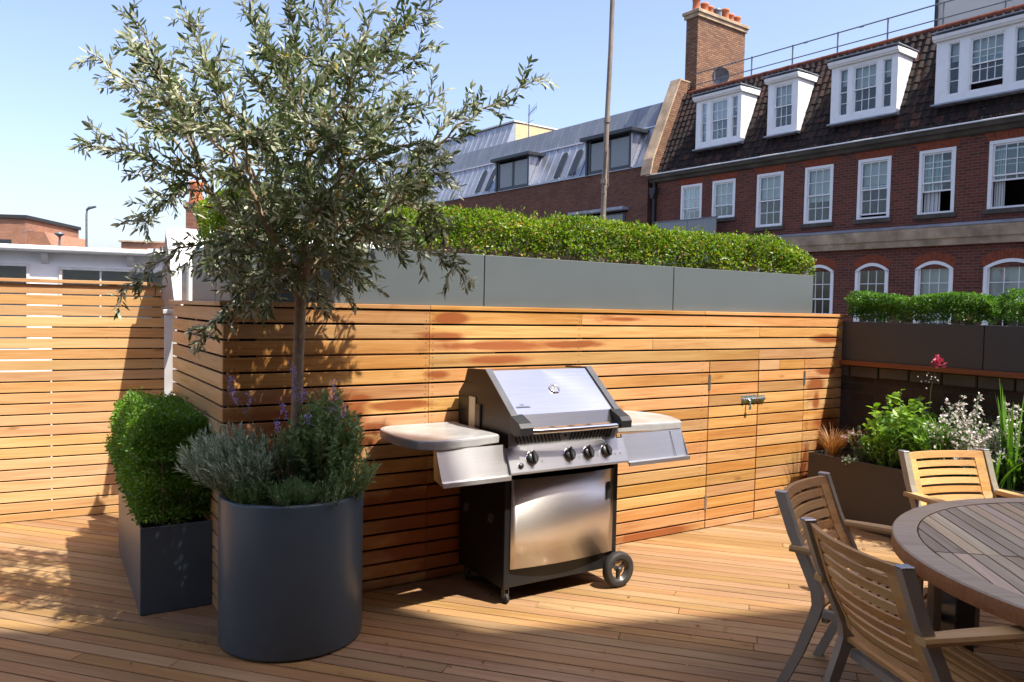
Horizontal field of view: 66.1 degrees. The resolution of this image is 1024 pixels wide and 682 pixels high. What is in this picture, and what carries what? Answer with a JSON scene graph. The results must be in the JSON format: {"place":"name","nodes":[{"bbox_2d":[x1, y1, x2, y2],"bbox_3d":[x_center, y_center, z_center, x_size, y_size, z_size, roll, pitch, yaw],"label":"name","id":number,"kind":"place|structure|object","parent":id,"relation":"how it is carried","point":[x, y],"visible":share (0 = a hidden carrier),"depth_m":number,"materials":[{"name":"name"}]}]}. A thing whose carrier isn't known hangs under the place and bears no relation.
{"place":"outdoors","nodes":[
{"label":"outdoors","id":0,"kind":"place"},
{"bbox_2d":[0,214,84,277],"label":"brick house","id":1,"kind":"structure","parent":0,"point":[24,229],"depth_m":40.26,"materials":[{"name":"brown brick"}]},
{"bbox_2d":[0,239,11,243],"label":"window","id":2,"kind":"structure","parent":1,"relation":"in","point":[4,241],"depth_m":39.76,"materials":[{"name":"white glass"}]},
{"bbox_2d":[0,243,164,510],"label":"white building","id":3,"kind":"structure","parent":0,"point":[53,262],"depth_m":11.96,"materials":[{"name":"paint"}]},
{"bbox_2d":[0,262,29,338],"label":"window","id":4,"kind":"structure","parent":3,"relation":"in","point":[7,270],"depth_m":12.02,"materials":[{"name":"white paint"}]},
{"bbox_2d":[59,266,164,317],"bbox_3d":[-6.232,-0.482,12.408,1.540,1.500,0.540,0,3,-24],"label":"window","id":5,"kind":"structure","parent":3,"relation":"in","point":[69,273],"depth_m":12.46,"materials":[{"name":"white paint"}]},
{"bbox_2d":[118,240,164,250],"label":"brick block","id":6,"kind":"structure","parent":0,"point":[137,245],"depth_m":39.92,"materials":[{"name":"brick"}]},
{"bbox_2d":[382,120,556,249],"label":"building","id":7,"kind":"structure","parent":0,"point":[510,131],"depth_m":49.01,"materials":[{"name":"metal"}]},
{"bbox_2d":[0,0,938,248],"label":"sky","id":8,"kind":"structure","parent":0,"point":[43,102],"materials":[{"name":"blue"}]},
{"bbox_2d":[418,102,662,264],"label":"zinc roof building","id":9,"kind":"structure","parent":0,"point":[553,171],"depth_m":32.15,"materials":[{"name":"grey metal"}]},
{"bbox_2d":[475,170,487,191],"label":"roof window","id":10,"kind":"structure","parent":9,"relation":"in","point":[484,174],"depth_m":36.70,"materials":[{"name":"grey glass"}]},
{"bbox_2d":[485,168,495,190],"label":"roof window","id":11,"kind":"structure","parent":9,"relation":"in","point":[492,176],"depth_m":36.07,"materials":[{"name":"grey glass"}]},
{"bbox_2d":[528,102,536,136],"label":"tv antenna","id":12,"kind":"object","parent":9,"relation":"on","point":[529,116],"visible":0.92,"depth_m":46.28,"materials":[{"name":"grey metal"}]},
{"bbox_2d":[553,153,567,177],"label":"roof window","id":13,"kind":"structure","parent":9,"relation":"in","point":[564,157],"depth_m":32.17,"materials":[{"name":"grey glass"}]},
{"bbox_2d":[568,149,582,174],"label":"roof window","id":14,"kind":"structure","parent":9,"relation":"in","point":[577,158],"depth_m":31.44,"materials":[{"name":"grey glass"}]},
{"bbox_2d":[575,212,624,253],"bbox_3d":[3.342,-4.097,30.103,0.038,1.440,2.700,-1,3,-37],"label":"window","id":15,"kind":"structure","parent":9,"relation":"in","point":[616,216],"depth_m":29.42,"materials":[{"name":"grey glass"}]},
{"bbox_2d":[600,0,614,261],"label":"mast pole","id":16,"kind":"object","parent":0,"point":[605,167],"visible":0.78,"depth_m":8.38,"materials":[{"name":"grey metal"}]},
{"bbox_3d":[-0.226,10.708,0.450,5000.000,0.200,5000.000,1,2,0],"label":"ground","id":17,"kind":"structure","parent":0,"visible":0},
{"bbox_2d":[54,232,64,245],"bbox_3d":[-20.195,1.943,35.130,0.400,13.560,0.380,1,2,0],"label":"street lamp","id":18,"kind":"object","parent":17,"relation":"on","point":[59,234],"visible":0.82,"depth_m":34.82,"materials":[{"name":"grey metal"}]},
{"bbox_2d":[85,206,96,246],"bbox_3d":[-18.803,1.373,35.105,0.500,14.759,0.140,1,2,0],"label":"street lamp","id":19,"kind":"object","parent":17,"relation":"on","point":[86,225],"visible":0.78,"depth_m":34.80,"materials":[{"name":"grey metal"}]},
{"bbox_2d":[183,181,205,228],"bbox_3d":[-5.716,3.544,14.166,0.380,12.730,0.480,0,3,-17],"label":"chimney stack","id":20,"kind":"object","parent":17,"relation":"on","point":[191,223],"visible":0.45,"depth_m":13.73,"materials":[{"name":"brown brick"}]},
{"bbox_2d":[640,0,1023,357],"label":"brick house","id":21,"kind":"structure","parent":17,"relation":"on","point":[894,165],"depth_m":21.84,"materials":[{"name":"brown brick"}]},
{"bbox_2d":[649,183,658,263],"bbox_3d":[4.845,1.933,28.039,0.190,15.030,0.280,-1,3,-37],"label":"drain pipe","id":22,"kind":"object","parent":21,"relation":"attached to","point":[653,192],"visible":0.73,"depth_m":27.72,"materials":[{"name":"black metal"}]},
{"bbox_2d":[654,216,717,264],"bbox_3d":[5.692,-3.289,26.029,0.080,1.465,2.660,-1,3,-37],"label":"terrace screen","id":23,"kind":"object","parent":21,"relation":"attached to","point":[709,223],"visible":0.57,"depth_m":25.68,"materials":[{"name":"grey metal"}]},
{"bbox_2d":[680,183,701,219],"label":"window","id":24,"kind":"structure","parent":21,"relation":"in","point":[693,192],"depth_m":26.66,"materials":[{"name":"white paint"}]},
{"bbox_2d":[712,178,735,221],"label":"window","id":25,"kind":"structure","parent":21,"relation":"in","point":[725,195],"depth_m":25.57,"materials":[{"name":"white paint"}]},
{"bbox_2d":[752,171,783,231],"bbox_3d":[7.930,-4.271,24.154,0.215,1.760,1.080,-1,3,-37],"label":"window","id":26,"kind":"structure","parent":21,"relation":"in","point":[772,184],"depth_m":24.21,"materials":[{"name":"white paint"}]},
{"bbox_2d":[800,164,833,227],"bbox_3d":[8.920,-4.191,22.846,0.215,1.770,1.040,-1,3,-37],"label":"window","id":27,"kind":"structure","parent":21,"relation":"in","point":[820,187],"depth_m":22.92,"materials":[{"name":"white paint"}]},
{"bbox_2d":[806,265,833,313],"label":"window","id":28,"kind":"structure","parent":21,"relation":"in","point":[831,284],"depth_m":22.65,"materials":[{"name":"white paint"}]},
{"bbox_2d":[694,0,1010,85],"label":"roof railing","id":29,"kind":"object","parent":21,"relation":"attached to","point":[861,26],"visible":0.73,"depth_m":23.76,"materials":[{"name":"grey metal"}]},
{"bbox_2d":[853,263,888,321],"bbox_3d":[9.874,-1.125,21.610,0.190,2.030,1.080,-1,3,-37],"label":"window","id":30,"kind":"structure","parent":21,"relation":"in","point":[857,272],"depth_m":21.65,"materials":[{"name":"white paint"}]},
{"bbox_2d":[853,156,891,223],"bbox_3d":[9.920,-4.114,21.529,0.215,1.770,1.070,-1,3,-37],"label":"window","id":31,"kind":"structure","parent":21,"relation":"in","point":[877,171],"depth_m":21.58,"materials":[{"name":"white paint"}]},
{"bbox_2d":[913,261,953,323],"bbox_3d":[10.883,-1.049,20.302,0.215,2.030,1.090,-1,3,-37],"label":"window","id":32,"kind":"structure","parent":21,"relation":"in","point":[932,281],"depth_m":20.37,"materials":[{"name":"white paint"}]},
{"bbox_2d":[913,146,956,219],"bbox_3d":[10.934,-4.038,20.217,0.245,1.770,1.050,-1,3,-37],"label":"window","id":33,"kind":"structure","parent":21,"relation":"in","point":[933,156],"depth_m":20.33,"materials":[{"name":"white paint"}]},
{"bbox_2d":[934,0,1023,26],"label":"roof block","id":34,"kind":"structure","parent":21,"relation":"on","point":[953,7],"depth_m":22.42,"materials":[{"name":"white paint"}]},
{"bbox_2d":[981,258,1023,325],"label":"window","id":35,"kind":"structure","parent":21,"relation":"in","point":[1000,279],"depth_m":19.09,"materials":[{"name":"white paint"}]},
{"bbox_2d":[982,137,1023,214],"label":"window","id":36,"kind":"structure","parent":21,"relation":"in","point":[994,146],"depth_m":19.10,"materials":[{"name":"white paint"}]},
{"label":"terrace base","id":37,"kind":"structure","parent":17,"relation":"on","visible":0},
{"bbox_2d":[0,512,1023,681],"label":"deck","id":38,"kind":"structure","parent":37,"relation":"on","point":[746,579],"depth_m":4.02,"materials":[{"name":"brown wood"}]},
{"bbox_2d":[0,278,165,522],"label":"slat fence","id":39,"kind":"object","parent":38,"relation":"on","point":[97,366],"visible":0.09,"depth_m":5.80,"materials":[{"name":"brown wood"}]},
{"bbox_2d":[119,485,213,615],"bbox_3d":[-2.064,1.154,4.650,0.370,0.453,1.250,0,3,-31],"label":"box planter","id":40,"kind":"object","parent":38,"relation":"on","point":[167,566],"visible":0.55,"depth_m":4.13,"materials":[{"name":"grey paint"}]},
{"bbox_2d":[103,386,212,525],"bbox_3d":[-2.059,0.616,4.610,0.546,0.708,1.374,0,3,-31],"label":"box hedge","id":41,"kind":"object","parent":40,"relation":"on","point":[151,432],"visible":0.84,"depth_m":4.17,"materials":[{"name":"green plant"}]},
{"bbox_2d":[163,309,176,396],"bbox_3d":[-2.357,0.563,5.431,0.084,1.560,0.084,1,2,-7],"label":"corner post","id":42,"kind":"object","parent":38,"relation":"on","point":[168,349],"visible":0.41,"depth_m":5.38,"materials":[{"name":"white paint"}]},
{"bbox_2d":[162,228,374,309],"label":"wall","id":43,"kind":"structure","parent":38,"relation":"on","point":[179,287],"depth_m":5.68,"materials":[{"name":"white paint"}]},
{"bbox_2d":[218,475,362,661],"bbox_3d":[-1.079,1.078,3.856,0.680,0.709,0.680,1,2,0],"label":"round planter","id":44,"kind":"object","parent":38,"relation":"on","point":[290,584],"visible":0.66,"depth_m":3.56,"materials":[{"name":"grey paint"}]},
{"bbox_2d":[172,420,280,500],"bbox_3d":[-1.338,0.574,3.682,0.486,0.415,0.477,1,2,0],"label":"lavender plant","id":45,"kind":"object","parent":44,"relation":"on","point":[217,470],"visible":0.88,"depth_m":3.63,"materials":[{"name":"plant"}]},
{"bbox_2d":[222,469,275,505],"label":"santolina plant","id":46,"kind":"object","parent":44,"relation":"in","point":[259,494],"visible":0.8,"depth_m":3.58,"materials":[{"name":"green plant"}]},
{"bbox_2d":[250,420,305,492],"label":"lavender plant","id":47,"kind":"object","parent":44,"relation":"on","point":[283,470],"visible":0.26,"depth_m":3.84,"materials":[{"name":"green plant"}]},
{"bbox_2d":[266,474,319,507],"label":"santolina plant","id":48,"kind":"object","parent":44,"relation":"in","point":[291,494],"visible":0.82,"depth_m":3.57,"materials":[{"name":"green plant"}]},
{"bbox_2d":[226,361,364,498],"bbox_3d":[-1.029,0.435,3.829,0.660,0.698,0.421,1,2,0],"label":"catmint plant","id":49,"kind":"object","parent":44,"relation":"on","point":[320,435],"visible":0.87,"depth_m":3.75,"materials":[{"name":"green plant"}]},
{"bbox_2d":[66,0,558,485],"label":"olive tree","id":50,"kind":"object","parent":44,"relation":"in","point":[323,203],"visible":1,"depth_m":3.61,"materials":[{"name":"green plant"}]},
{"bbox_2d":[312,473,354,507],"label":"thyme plant","id":51,"kind":"object","parent":44,"relation":"on","point":[334,496],"visible":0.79,"depth_m":3.64,"materials":[{"name":"green plant"}]},
{"bbox_2d":[322,447,381,499],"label":"catmint plant","id":52,"kind":"object","parent":44,"relation":"in","point":[358,484],"visible":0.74,"depth_m":3.75,"materials":[{"name":"green plant"}]},
{"bbox_2d":[169,300,847,610],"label":"cedar wall","id":53,"kind":"structure","parent":38,"relation":"on","point":[748,400],"depth_m":5.00,"materials":[{"name":"cedar wood"},{"name":"metal"}]},
{"bbox_2d":[192,241,812,313],"bbox_3d":[0.250,-0.397,5.704,4.650,0.315,1.045,0,3,-32],"label":"wall top planter","id":54,"kind":"object","parent":53,"relation":"on","point":[505,281],"visible":0.72,"depth_m":5.14,"materials":[{"name":"grey metal"}]},
{"bbox_2d":[192,182,816,275],"bbox_3d":[0.307,-0.713,5.677,4.790,0.408,1.027,0,3,-32],"label":"wall hedge","id":55,"kind":"object","parent":54,"relation":"in","point":[782,256],"depth_m":5.39,"materials":[{"name":"green plant"}]},
{"bbox_2d":[702,360,758,527],"bbox_3d":[1.669,0.775,6.017,0.546,1.245,0.050,0,3,-32],"label":"cupboard door","id":56,"kind":"structure","parent":53,"relation":"in","point":[751,387],"depth_m":6.00,"materials":[{"name":"brown wood"}]},
{"bbox_2d":[751,359,805,517],"bbox_3d":[2.145,0.772,6.319,0.562,1.245,0.051,0,3,-32],"label":"cupboard door","id":57,"kind":"structure","parent":53,"relation":"in","point":[798,374],"depth_m":6.28,"materials":[{"name":"brown wood"}]},
{"bbox_2d":[380,366,689,603],"bbox_3d":[0.204,0.793,4.621,1.933,1.275,0.707,0,3,-32],"label":"gas barbecue","id":58,"kind":"object","parent":38,"relation":"on","point":[527,461],"visible":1,"depth_m":4.42,"materials":[{"name":"silver metal"}]},
{"bbox_2d":[509,468,613,569],"bbox_3d":[0.300,0.998,4.453,0.713,0.494,0.040,0,3,-32],"label":"cabinet door","id":59,"kind":"structure","parent":58,"relation":"in","point":[555,518],"depth_m":4.41,"materials":[{"name":"metal"}]},
{"bbox_2d":[775,471,941,681],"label":"garden chair","id":60,"kind":"object","parent":38,"relation":"on","point":[838,523],"visible":0.39,"depth_m":3.39,"materials":[{"name":"brown wood"}]},
{"bbox_2d":[800,517,1023,681],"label":"garden chair","id":61,"kind":"object","parent":38,"relation":"on","point":[922,647],"visible":0.96,"depth_m":2.59,"materials":[{"name":"brown wood"}]},
{"bbox_2d":[806,447,1023,537],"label":"bed planter","id":62,"kind":"object","parent":38,"relation":"on","point":[870,492],"visible":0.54,"depth_m":5.90,"materials":[{"name":"brown paint"}]},
{"bbox_2d":[804,425,859,456],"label":"bronze sedge","id":63,"kind":"object","parent":62,"relation":"on","point":[832,447],"visible":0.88,"depth_m":6.25,"materials":[{"name":"brown plant"}]},
{"bbox_2d":[841,455,858,464],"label":"ivy plant","id":64,"kind":"object","parent":62,"relation":"on","point":[847,459],"visible":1,"depth_m":6.01,"materials":[{"name":"green plant"}]},
{"bbox_2d":[840,430,874,457],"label":"heuchera plant","id":65,"kind":"object","parent":62,"relation":"on","point":[855,437],"visible":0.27,"depth_m":6.21,"materials":[{"name":"red plant"}]},
{"bbox_2d":[848,425,878,462],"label":"curry plant","id":66,"kind":"object","parent":62,"relation":"on","point":[863,457],"visible":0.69,"depth_m":6.10,"materials":[{"name":"green plant"}]},
{"bbox_2d":[861,432,917,468],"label":"mint plant","id":67,"kind":"object","parent":62,"relation":"on","point":[893,461],"visible":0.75,"depth_m":5.79,"materials":[{"name":"green plant"}]},
{"bbox_2d":[860,389,938,467],"bbox_3d":[2.890,0.663,5.913,0.503,0.612,0.604,3,3,38],"label":"mint plant","id":68,"kind":"object","parent":62,"relation":"on","point":[899,416],"visible":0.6,"depth_m":5.86,"materials":[{"name":"green plant"}]},
{"bbox_2d":[921,354,946,468],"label":"columbine plant","id":69,"kind":"object","parent":62,"relation":"on","point":[938,360],"visible":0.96,"depth_m":5.82,"materials":[{"name":"pink plant"}]},
{"bbox_2d":[879,402,996,468],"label":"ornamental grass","id":70,"kind":"object","parent":62,"relation":"on","point":[935,434],"depth_m":5.59,"materials":[{"name":"green plant"}]},
{"bbox_2d":[901,417,997,476],"bbox_3d":[3.174,0.766,5.609,0.682,0.445,0.675,3,3,40],"label":"shrub","id":71,"kind":"object","parent":62,"relation":"on","point":[924,442],"visible":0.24,"depth_m":5.58,"materials":[{"name":"green plant"}]},
{"bbox_2d":[912,407,998,476],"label":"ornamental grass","id":72,"kind":"object","parent":62,"relation":"on","point":[960,434],"depth_m":5.56,"materials":[{"name":"plant"}]},
{"bbox_2d":[923,392,1000,476],"bbox_3d":[3.148,0.669,5.458,0.492,0.641,0.481,1,2,0],"label":"gaura plant","id":73,"kind":"object","parent":62,"relation":"on","point":[970,417],"visible":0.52,"depth_m":5.44,"materials":[{"name":"white plant"}]},
{"bbox_2d":[951,419,1019,483],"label":"gaura plant","id":74,"kind":"object","parent":62,"relation":"on","point":[976,441],"visible":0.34,"depth_m":5.25,"materials":[{"name":"white plant"}]},
{"bbox_2d":[979,441,1022,487],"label":"iris plant","id":75,"kind":"object","parent":62,"relation":"on","point":[996,471],"visible":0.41,"depth_m":5.11,"materials":[{"name":"green plant"}]},
{"bbox_2d":[978,416,1023,489],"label":"shrub","id":76,"kind":"object","parent":62,"relation":"on","point":[1019,479],"visible":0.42,"depth_m":5.28,"materials":[{"name":"green plant"}]},
{"bbox_2d":[986,402,1023,487],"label":"gaura plant","id":77,"kind":"object","parent":62,"relation":"on","point":[1014,419],"visible":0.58,"depth_m":5.25,"materials":[{"name":"green plant"}]},
{"bbox_2d":[992,378,1023,490],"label":"iris plant","id":78,"kind":"object","parent":62,"relation":"on","point":[1009,443],"visible":0.81,"depth_m":5.19,"materials":[{"name":"green plant"}]},
{"bbox_2d":[835,365,1023,468],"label":"boundary wall","id":79,"kind":"structure","parent":38,"relation":"on","point":[863,388],"depth_m":6.15,"materials":[{"name":"brick"}]},
{"bbox_2d":[840,360,1023,378],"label":"cedar beam","id":80,"kind":"structure","parent":79,"relation":"on","point":[942,369],"depth_m":5.99,"materials":[{"name":"brown wood"}]},
{"bbox_2d":[841,321,1023,372],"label":"boundary planter","id":81,"kind":"object","parent":80,"relation":"on","point":[989,347],"visible":1,"depth_m":6.00,"materials":[{"name":"grey paint"}]},
{"bbox_2d":[844,290,1007,324],"bbox_3d":[3.259,-0.263,6.262,0.371,0.299,1.207,0,3,-33],"label":"box hedge","id":82,"kind":"object","parent":81,"relation":"on","point":[981,308],"visible":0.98,"depth_m":6.13,"materials":[{"name":"green plant"}]},
{"bbox_2d":[995,287,1023,325],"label":"box shrub","id":83,"kind":"object","parent":81,"relation":"on","point":[1017,309],"visible":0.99,"depth_m":5.62,"materials":[{"name":"green plant"}]},
{"bbox_2d":[891,498,1023,652],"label":"round table","id":84,"kind":"object","parent":38,"relation":"on","point":[966,556],"visible":1,"depth_m":3.05,"materials":[{"name":"brown wood"}]},
{"bbox_2d":[898,448,1023,646],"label":"garden chair","id":85,"kind":"object","parent":38,"relation":"on","point":[983,471],"visible":0.49,"depth_m":4.40,"materials":[{"name":"brown wood"}]}
]}

